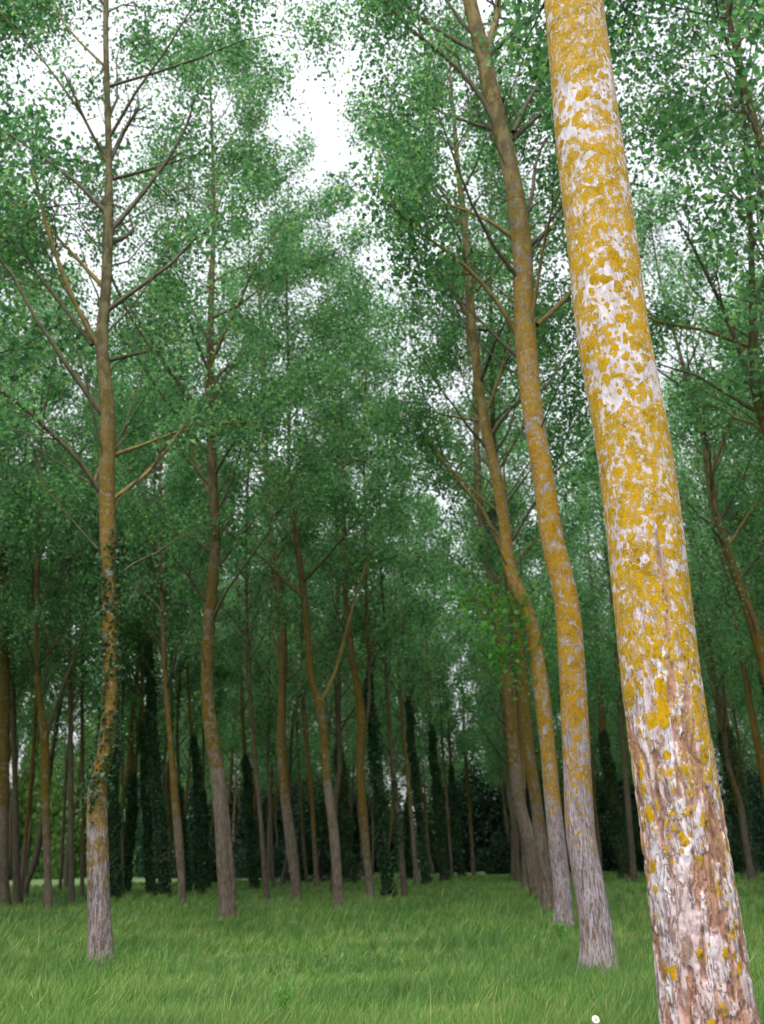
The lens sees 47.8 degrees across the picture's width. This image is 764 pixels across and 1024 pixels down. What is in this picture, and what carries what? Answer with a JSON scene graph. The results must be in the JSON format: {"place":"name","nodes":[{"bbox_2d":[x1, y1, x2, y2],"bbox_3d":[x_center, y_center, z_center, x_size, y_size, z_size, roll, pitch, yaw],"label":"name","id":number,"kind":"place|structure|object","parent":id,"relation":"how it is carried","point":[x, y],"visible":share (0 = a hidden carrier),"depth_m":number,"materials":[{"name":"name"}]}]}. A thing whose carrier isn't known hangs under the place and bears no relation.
{"place":"outdoors","nodes":[
{"label":"outdoors","id":0,"kind":"place"},
{"bbox_2d":[0,0,763,852],"label":"sky","id":1,"kind":"structure","parent":0,"point":[325,114],"materials":[{"name":"white"}]},
{"bbox_2d":[0,867,763,1023],"bbox_3d":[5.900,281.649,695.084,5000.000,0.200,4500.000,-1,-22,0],"label":"ground","id":2,"kind":"structure","parent":0,"point":[134,879],"depth_m":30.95,"materials":[{"name":"green plant"}]},
{"bbox_2d":[9,618,66,875],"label":"poplar tree","id":3,"kind":"object","parent":2,"relation":"on","point":[10,829],"visible":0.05,"depth_m":69.13,"materials":[{"name":"green plant"}]},
{"bbox_2d":[9,718,67,879],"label":"hedge tree","id":4,"kind":"object","parent":2,"relation":"on","point":[24,783],"visible":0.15,"depth_m":124.38,"materials":[{"name":"green plant"}]},
{"bbox_2d":[0,331,86,672],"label":"poplar tree","id":5,"kind":"object","parent":2,"relation":"on","point":[8,563],"visible":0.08,"depth_m":48.91,"materials":[{"name":"green plant"}]},
{"bbox_2d":[0,215,95,652],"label":"poplar tree","id":6,"kind":"object","parent":2,"relation":"on","point":[30,484],"visible":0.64,"depth_m":36.01,"materials":[{"name":"green plant"}]},
{"bbox_2d":[0,322,98,905],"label":"poplar tree","id":7,"kind":"object","parent":2,"relation":"on","point":[16,891],"visible":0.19,"depth_m":41.91,"materials":[{"name":"green plant"}]},
{"bbox_2d":[9,410,91,900],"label":"poplar tree","id":8,"kind":"object","parent":2,"relation":"on","point":[25,841],"visible":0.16,"depth_m":44.32,"materials":[{"name":"green plant"}]},
{"bbox_2d":[10,520,97,881],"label":"poplar tree","id":9,"kind":"object","parent":2,"relation":"on","point":[31,820],"visible":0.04,"depth_m":63.82,"materials":[{"name":"green plant"}]},
{"bbox_2d":[28,733,92,879],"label":"hedge tree","id":10,"kind":"object","parent":2,"relation":"on","point":[55,826],"visible":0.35,"depth_m":120.51,"materials":[{"name":"green plant"}]},
{"bbox_2d":[0,272,122,906],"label":"poplar tree","id":11,"kind":"object","parent":2,"relation":"on","point":[5,682],"visible":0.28,"depth_m":40.53,"materials":[{"name":"green plant"}]},
{"bbox_2d":[0,255,144,909],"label":"poplar tree","id":12,"kind":"object","parent":2,"relation":"on","point":[35,609],"visible":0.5,"depth_m":38.54,"materials":[{"name":"green plant"}]},
{"bbox_2d":[0,0,155,473],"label":"poplar tree","id":13,"kind":"object","parent":2,"relation":"on","point":[22,315],"visible":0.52,"depth_m":23.42,"materials":[{"name":"green plant"}]},
{"bbox_2d":[0,324,156,905],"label":"poplar tree","id":14,"kind":"object","parent":2,"relation":"on","point":[71,879],"visible":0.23,"depth_m":42.77,"materials":[{"name":"green plant"}]},
{"bbox_2d":[23,501,133,890],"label":"poplar tree","id":15,"kind":"object","parent":2,"relation":"on","point":[63,832],"visible":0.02,"depth_m":54.81,"materials":[{"name":"brown plant"}]},
{"bbox_2d":[37,563,135,886],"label":"poplar tree","id":16,"kind":"object","parent":2,"relation":"on","point":[76,804],"visible":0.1,"depth_m":68.88,"materials":[{"name":"green plant"}]},
{"bbox_2d":[10,441,166,895],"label":"poplar tree","id":17,"kind":"object","parent":2,"relation":"on","point":[37,851],"visible":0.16,"depth_m":48.94,"materials":[{"name":"green plant"}]},
{"bbox_2d":[27,377,157,895],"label":"poplar tree","id":18,"kind":"object","parent":2,"relation":"on","point":[81,744],"visible":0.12,"depth_m":44.56,"materials":[{"name":"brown plant"}]},
{"bbox_2d":[41,325,201,903],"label":"poplar tree","id":19,"kind":"object","parent":2,"relation":"on","point":[115,823],"visible":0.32,"depth_m":41.30,"materials":[{"name":"green plant"}]},
{"bbox_2d":[82,434,177,899],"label":"poplar tree","id":20,"kind":"object","parent":2,"relation":"on","point":[122,780],"visible":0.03,"depth_m":45.78,"materials":[{"name":"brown plant"}]},
{"bbox_2d":[60,380,233,886],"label":"poplar tree","id":21,"kind":"object","parent":2,"relation":"on","point":[132,811],"visible":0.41,"depth_m":48.39,"materials":[{"name":"green plant"}]},
{"bbox_2d":[72,317,229,900],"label":"poplar tree","id":22,"kind":"object","parent":2,"relation":"on","point":[161,844],"visible":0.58,"depth_m":42.18,"materials":[{"name":"green plant"}]},
{"bbox_2d":[119,561,184,891],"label":"poplar tree","id":23,"kind":"object","parent":2,"relation":"on","point":[130,877],"visible":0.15,"depth_m":52.79,"materials":[{"name":"brown plant"}]},
{"bbox_2d":[59,255,248,905],"bbox_3d":[-10.250,1.205,38.641,9.180,30.539,8.918,-1,-22,0],"label":"poplar tree","id":24,"kind":"object","parent":2,"relation":"on","point":[177,825],"visible":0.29,"depth_m":37.25,"materials":[{"name":"green plant"}]},
{"bbox_2d":[93,376,220,897],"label":"poplar tree","id":25,"kind":"object","parent":2,"relation":"on","point":[147,852],"visible":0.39,"depth_m":44.93,"materials":[{"name":"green plant"}]},
{"bbox_2d":[119,723,207,878],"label":"wood edge tree","id":26,"kind":"object","parent":2,"relation":"on","point":[138,846],"visible":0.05,"depth_m":109.95,"materials":[{"name":"green plant"}]},
{"bbox_2d":[121,504,220,868],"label":"poplar tree","id":27,"kind":"object","parent":2,"relation":"on","point":[165,747],"visible":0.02,"depth_m":69.21,"materials":[{"name":"green plant"}]},
{"bbox_2d":[0,0,353,969],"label":"poplar tree","id":28,"kind":"object","parent":2,"relation":"on","point":[110,570],"visible":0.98,"depth_m":20.44,"materials":[{"name":"green plant"}]},
{"bbox_2d":[120,462,241,884],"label":"poplar tree","id":29,"kind":"object","parent":2,"relation":"on","point":[167,794],"visible":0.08,"depth_m":56.61,"materials":[{"name":"green plant"}]},
{"bbox_2d":[141,438,243,892],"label":"poplar tree","id":30,"kind":"object","parent":2,"relation":"on","point":[184,821],"visible":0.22,"depth_m":50.91,"materials":[{"name":"brown plant"}]},
{"bbox_2d":[157,574,249,881],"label":"poplar tree","id":31,"kind":"object","parent":2,"relation":"on","point":[188,782],"visible":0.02,"depth_m":76.25,"materials":[{"name":"green plant"}]},
{"bbox_2d":[128,384,279,896],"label":"poplar tree","id":32,"kind":"object","parent":2,"relation":"on","point":[198,863],"visible":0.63,"depth_m":47.17,"materials":[{"name":"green plant"}]},
{"bbox_2d":[16,10,393,923],"bbox_3d":[-5.542,-4.434,32.011,13.473,35.859,11.846,-1,-22,0],"label":"poplar tree","id":33,"kind":"object","parent":2,"relation":"on","point":[142,506],"visible":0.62,"depth_m":31.20,"materials":[{"name":"green plant"}]},
{"bbox_2d":[174,816,239,885],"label":"understorey tree","id":34,"kind":"object","parent":2,"relation":"on","point":[213,878],"visible":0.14,"depth_m":68.06,"materials":[{"name":"green plant"}]},
{"bbox_2d":[169,499,253,887],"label":"poplar tree","id":35,"kind":"object","parent":2,"relation":"on","point":[219,703],"visible":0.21,"depth_m":58.72,"materials":[{"name":"brown plant"}]},
{"bbox_2d":[162,587,270,859],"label":"poplar tree","id":36,"kind":"object","parent":2,"relation":"on","point":[208,783],"visible":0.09,"depth_m":81.60,"materials":[{"name":"green plant"}]},
{"bbox_2d":[171,760,267,878],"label":"wood edge tree","id":37,"kind":"object","parent":2,"relation":"on","point":[191,822],"visible":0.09,"depth_m":104.84,"materials":[{"name":"green plant"}]},
{"bbox_2d":[191,449,278,888],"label":"poplar tree","id":38,"kind":"object","parent":2,"relation":"on","point":[251,861],"visible":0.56,"depth_m":56.71,"materials":[{"name":"green plant"}]},
{"bbox_2d":[183,531,288,806],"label":"poplar tree","id":39,"kind":"object","parent":2,"relation":"on","point":[233,736],"visible":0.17,"depth_m":68.84,"materials":[{"name":"green plant"}]},
{"bbox_2d":[205,616,272,858],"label":"poplar tree","id":40,"kind":"object","parent":2,"relation":"on","point":[235,801],"visible":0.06,"depth_m":88.95,"materials":[{"name":"green plant"}]},
{"bbox_2d":[176,318,309,899],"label":"poplar tree","id":41,"kind":"object","parent":2,"relation":"on","point":[266,892],"visible":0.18,"depth_m":42.17,"materials":[{"name":"green plant"}]},
{"bbox_2d":[217,530,304,878],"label":"poplar tree","id":42,"kind":"object","parent":2,"relation":"on","point":[254,790],"visible":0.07,"depth_m":76.18,"materials":[{"name":"green plant"}]},
{"bbox_2d":[212,751,310,876],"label":"wood edge tree","id":43,"kind":"object","parent":2,"relation":"on","point":[280,835],"visible":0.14,"depth_m":109.24,"materials":[{"name":"green plant"}]},
{"bbox_2d":[224,601,312,879],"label":"poplar tree","id":44,"kind":"object","parent":2,"relation":"on","point":[268,839],"visible":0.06,"depth_m":80.94,"materials":[{"name":"green plant"}]},
{"bbox_2d":[219,452,333,887],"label":"poplar tree","id":45,"kind":"object","parent":2,"relation":"on","point":[273,884],"visible":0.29,"depth_m":56.61,"materials":[{"name":"green plant"}]},
{"bbox_2d":[152,106,421,910],"bbox_3d":[-3.466,-2.329,33.762,10.026,33.183,10.077,4,-22,-12],"label":"poplar tree","id":46,"kind":"object","parent":2,"relation":"on","point":[296,539],"visible":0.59,"depth_m":33.46,"materials":[{"name":"green plant"}]},
{"bbox_2d":[245,545,347,883],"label":"poplar tree","id":47,"kind":"object","parent":2,"relation":"on","point":[302,828],"visible":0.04,"depth_m":66.23,"materials":[{"name":"green plant"}]},
{"bbox_2d":[233,512,370,885],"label":"poplar tree","id":48,"kind":"object","parent":2,"relation":"on","point":[263,733],"visible":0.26,"depth_m":61.16,"materials":[{"name":"green plant"}]},
{"bbox_2d":[191,210,416,901],"bbox_3d":[-4.482,-0.301,42.650,11.866,36.103,10.076,-8,-23,17],"label":"poplar tree","id":49,"kind":"object","parent":2,"relation":"on","point":[290,841],"visible":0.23,"depth_m":40.91,"materials":[{"name":"green plant"}]},
{"bbox_2d":[239,440,369,887],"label":"poplar tree","id":50,"kind":"object","parent":2,"relation":"on","point":[312,810],"visible":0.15,"depth_m":54.99,"materials":[{"name":"green plant"}]},
{"bbox_2d":[276,772,364,882],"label":"understorey tree","id":51,"kind":"object","parent":2,"relation":"on","point":[322,841],"visible":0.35,"depth_m":70.49,"materials":[{"name":"green plant"}]},
{"bbox_2d":[270,555,384,806],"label":"poplar tree","id":52,"kind":"object","parent":2,"relation":"on","point":[347,760],"visible":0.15,"depth_m":74.43,"materials":[{"name":"green plant"}]},
{"bbox_2d":[256,350,419,892],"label":"poplar tree","id":53,"kind":"object","parent":2,"relation":"on","point":[339,729],"visible":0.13,"depth_m":49.45,"materials":[{"name":"green plant"}]},
{"bbox_2d":[249,249,434,899],"bbox_3d":[-1.842,1.248,40.493,8.041,31.515,8.374,-12,-24,25],"label":"poplar tree","id":54,"kind":"object","parent":2,"relation":"on","point":[362,719],"visible":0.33,"depth_m":38.00,"materials":[{"name":"green plant"}]},
{"bbox_2d":[286,504,417,886],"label":"poplar tree","id":55,"kind":"object","parent":2,"relation":"on","point":[346,842],"visible":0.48,"depth_m":58.97,"materials":[{"name":"green plant"}]},
{"bbox_2d":[316,770,402,872],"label":"wood edge tree","id":56,"kind":"object","parent":2,"relation":"on","point":[356,833],"visible":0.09,"depth_m":114.41,"materials":[{"name":"green plant"}]},
{"bbox_2d":[268,267,454,901],"bbox_3d":[-0.435,1.924,40.070,7.932,29.891,8.545,18,-29,-40],"label":"poplar tree","id":57,"kind":"object","parent":2,"relation":"on","point":[383,852],"visible":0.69,"depth_m":39.04,"materials":[{"name":"green plant"}]},
{"bbox_2d":[323,296,435,899],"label":"poplar tree","id":58,"kind":"object","parent":2,"relation":"on","point":[399,828],"visible":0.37,"depth_m":41.89,"materials":[{"name":"green plant"}]},
{"bbox_2d":[333,563,449,848],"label":"poplar tree","id":59,"kind":"object","parent":2,"relation":"on","point":[401,762],"visible":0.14,"depth_m":69.00,"materials":[{"name":"green plant"}]},
{"bbox_2d":[328,436,463,887],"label":"poplar tree","id":60,"kind":"object","parent":2,"relation":"on","point":[413,843],"visible":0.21,"depth_m":54.45,"materials":[{"name":"green plant"}]},
{"bbox_2d":[354,585,456,815],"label":"poplar tree","id":61,"kind":"object","parent":2,"relation":"on","point":[419,745],"visible":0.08,"depth_m":79.40,"materials":[{"name":"green plant"}]},
{"bbox_2d":[348,509,466,879],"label":"poplar tree","id":62,"kind":"object","parent":2,"relation":"on","point":[408,853],"visible":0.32,"depth_m":73.92,"materials":[{"name":"green plant"}]},
{"bbox_2d":[357,453,466,885],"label":"poplar tree","id":63,"kind":"object","parent":2,"relation":"on","point":[420,833],"visible":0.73,"depth_m":54.85,"materials":[{"name":"green plant"}]},
{"bbox_2d":[376,651,469,873],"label":"poplar tree","id":64,"kind":"object","parent":2,"relation":"on","point":[427,839],"visible":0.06,"depth_m":97.33,"materials":[{"name":"green plant"}]},
{"bbox_2d":[376,495,482,882],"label":"poplar tree","id":65,"kind":"object","parent":2,"relation":"on","point":[443,860],"visible":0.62,"depth_m":61.95,"materials":[{"name":"green plant"}]},
{"bbox_2d":[410,541,477,878],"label":"poplar tree","id":66,"kind":"object","parent":2,"relation":"on","point":[451,726],"visible":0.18,"depth_m":75.68,"materials":[{"name":"green plant"}]},
{"bbox_2d":[400,738,495,872],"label":"wood edge tree","id":67,"kind":"object","parent":2,"relation":"on","point":[462,806],"visible":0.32,"depth_m":104.39,"materials":[{"name":"green plant"}]},
{"bbox_2d":[415,554,500,877],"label":"poplar tree","id":68,"kind":"object","parent":2,"relation":"on","point":[457,844],"visible":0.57,"depth_m":75.64,"materials":[{"name":"green plant"}]},
{"bbox_2d":[430,569,500,875],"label":"poplar tree","id":69,"kind":"object","parent":2,"relation":"on","point":[473,870],"visible":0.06,"depth_m":78.87,"materials":[{"name":"green plant"}]},
{"bbox_2d":[364,137,600,912],"bbox_3d":[4.404,-2.048,31.458,7.698,30.635,7.315,-13,-25,26],"label":"poplar tree","id":70,"kind":"object","parent":2,"relation":"on","point":[540,836],"visible":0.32,"depth_m":31.51,"materials":[{"name":"green plant"}]},
{"bbox_2d":[422,410,559,883],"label":"poplar tree","id":71,"kind":"object","parent":2,"relation":"on","point":[489,692],"visible":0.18,"depth_m":56.94,"materials":[{"name":"green plant"}]},
{"bbox_2d":[432,471,557,881],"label":"poplar tree","id":72,"kind":"object","parent":2,"relation":"on","point":[513,846],"visible":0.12,"depth_m":60.43,"materials":[{"name":"green plant"}]},
{"bbox_2d":[457,661,536,848],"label":"poplar tree","id":73,"kind":"object","parent":2,"relation":"on","point":[501,783],"visible":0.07,"depth_m":91.86,"materials":[{"name":"green plant"}]},
{"bbox_2d":[475,832,520,873],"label":"dark bush","id":74,"kind":"object","parent":2,"relation":"on","point":[497,860],"visible":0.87,"depth_m":86.05,"materials":[{"name":"green plant"}]},
{"bbox_2d":[450,729,548,871],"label":"wood edge tree","id":75,"kind":"object","parent":2,"relation":"on","point":[497,819],"visible":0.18,"depth_m":105.38,"materials":[{"name":"green plant"}]},
{"bbox_2d":[447,493,559,880],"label":"poplar tree","id":76,"kind":"object","parent":2,"relation":"on","point":[518,872],"visible":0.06,"depth_m":67.09,"materials":[{"name":"green plant"}]},
{"bbox_2d":[422,332,585,887],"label":"poplar tree","id":77,"kind":"object","parent":2,"relation":"on","point":[459,629],"visible":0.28,"depth_m":49.35,"materials":[{"name":"green plant"}]},
{"bbox_2d":[409,227,599,900],"bbox_3d":[5.274,0.332,39.420,8.103,32.138,7.824,-1,-22,0],"label":"poplar tree","id":78,"kind":"object","parent":2,"relation":"on","point":[510,718],"visible":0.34,"depth_m":37.50,"materials":[{"name":"green plant"}]},
{"bbox_2d":[449,538,560,791],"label":"poplar tree","id":79,"kind":"object","parent":2,"relation":"on","point":[485,723],"visible":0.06,"depth_m":73.62,"materials":[{"name":"green plant"}]},
{"bbox_2d":[324,0,707,928],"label":"poplar tree","id":80,"kind":"object","parent":2,"relation":"on","point":[416,414],"visible":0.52,"depth_m":25.72,"materials":[{"name":"green plant"}]},
{"bbox_2d":[314,0,746,976],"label":"poplar tree","id":81,"kind":"object","parent":2,"relation":"on","point":[408,206],"visible":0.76,"depth_m":17.60,"materials":[{"name":"green plant"}]},
{"bbox_2d":[528,517,617,777],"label":"poplar tree","id":82,"kind":"object","parent":2,"relation":"on","point":[594,691],"visible":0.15,"depth_m":68.80,"materials":[{"name":"green plant"}]},
{"bbox_2d":[538,544,618,875],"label":"poplar tree","id":83,"kind":"object","parent":2,"relation":"on","point":[596,817],"visible":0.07,"depth_m":72.30,"materials":[{"name":"green plant"}]},
{"bbox_2d":[533,458,629,881],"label":"poplar tree","id":84,"kind":"object","parent":2,"relation":"on","point":[619,831],"visible":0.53,"depth_m":58.83,"materials":[{"name":"brown plant"}]},
{"bbox_2d":[561,424,637,881],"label":"poplar tree","id":85,"kind":"object","parent":2,"relation":"on","point":[627,800],"visible":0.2,"depth_m":56.22,"materials":[{"name":"green plant"}]},
{"bbox_2d":[459,0,763,544],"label":"poplar tree","id":86,"kind":"object","parent":2,"relation":"on","point":[757,408],"visible":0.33,"depth_m":22.66,"materials":[{"name":"green plant"}]},
{"bbox_2d":[472,0,760,1023],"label":"poplar tree","id":87,"kind":"object","parent":2,"relation":"on","point":[700,960],"visible":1,"depth_m":7.29,"materials":[{"name":"yellow plant"}]},
{"bbox_2d":[593,706,639,863],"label":"wood edge tree","id":88,"kind":"object","parent":2,"relation":"on","point":[632,795],"visible":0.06,"depth_m":101.24,"materials":[{"name":"green plant"}]},
{"bbox_2d":[596,806,641,871],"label":"understorey tree","id":89,"kind":"object","parent":2,"relation":"on","point":[608,824],"visible":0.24,"depth_m":88.78,"materials":[{"name":"green plant"}]},
{"bbox_2d":[545,411,724,772],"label":"poplar tree","id":90,"kind":"object","parent":2,"relation":"on","point":[585,606],"visible":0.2,"depth_m":50.03,"materials":[{"name":"green plant"}]},
{"bbox_2d":[544,0,763,495],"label":"poplar tree","id":91,"kind":"object","parent":2,"relation":"on","point":[741,83],"visible":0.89,"depth_m":18.41,"materials":[{"name":"green plant"}]},
{"bbox_2d":[568,159,763,744],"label":"poplar tree","id":92,"kind":"object","parent":2,"relation":"on","point":[739,586],"visible":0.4,"depth_m":35.23,"materials":[{"name":"green plant"}]},
{"bbox_2d":[658,367,763,796],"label":"poplar tree","id":93,"kind":"object","parent":2,"relation":"on","point":[759,749],"visible":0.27,"depth_m":48.61,"materials":[{"name":"green plant"}]},
{"bbox_2d":[659,370,763,881],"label":"poplar tree","id":94,"kind":"object","parent":2,"relation":"on","point":[713,654],"visible":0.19,"depth_m":52.30,"materials":[{"name":"green plant"}]},
{"bbox_2d":[675,459,762,877],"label":"poplar tree","id":95,"kind":"object","parent":2,"relation":"on","point":[735,762],"visible":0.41,"depth_m":59.06,"materials":[{"name":"green plant"}]},
{"bbox_2d":[674,306,763,672],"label":"poplar tree","id":96,"kind":"object","parent":2,"relation":"on","point":[743,644],"visible":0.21,"depth_m":43.34,"materials":[{"name":"green plant"}]},
{"bbox_2d":[681,265,763,637],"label":"poplar tree","id":97,"kind":"object","parent":2,"relation":"on","point":[738,510],"visible":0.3,"depth_m":36.83,"materials":[{"name":"green plant"}]},
{"bbox_2d":[687,142,763,562],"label":"poplar tree","id":98,"kind":"object","parent":2,"relation":"on","point":[736,306],"visible":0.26,"depth_m":31.68,"materials":[{"name":"green plant"}]},
{"bbox_2d":[687,530,763,801],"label":"poplar tree","id":99,"kind":"object","parent":2,"relation":"on","point":[737,732],"visible":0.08,"depth_m":70.31,"materials":[{"name":"green plant"}]},
{"bbox_2d":[696,430,763,725],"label":"poplar tree","id":100,"kind":"object","parent":2,"relation":"on","point":[758,696],"visible":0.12,"depth_m":60.41,"materials":[{"name":"green plant"}]},
{"bbox_2d":[696,526,763,763],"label":"poplar tree","id":101,"kind":"object","parent":2,"relation":"on","point":[743,703],"visible":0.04,"depth_m":65.21,"materials":[{"name":"green plant"}]},
{"bbox_2d":[727,763,763,872],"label":"understorey tree","id":102,"kind":"object","parent":2,"relation":"on","point":[759,827],"visible":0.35,"depth_m":64.81,"materials":[{"name":"green plant"}]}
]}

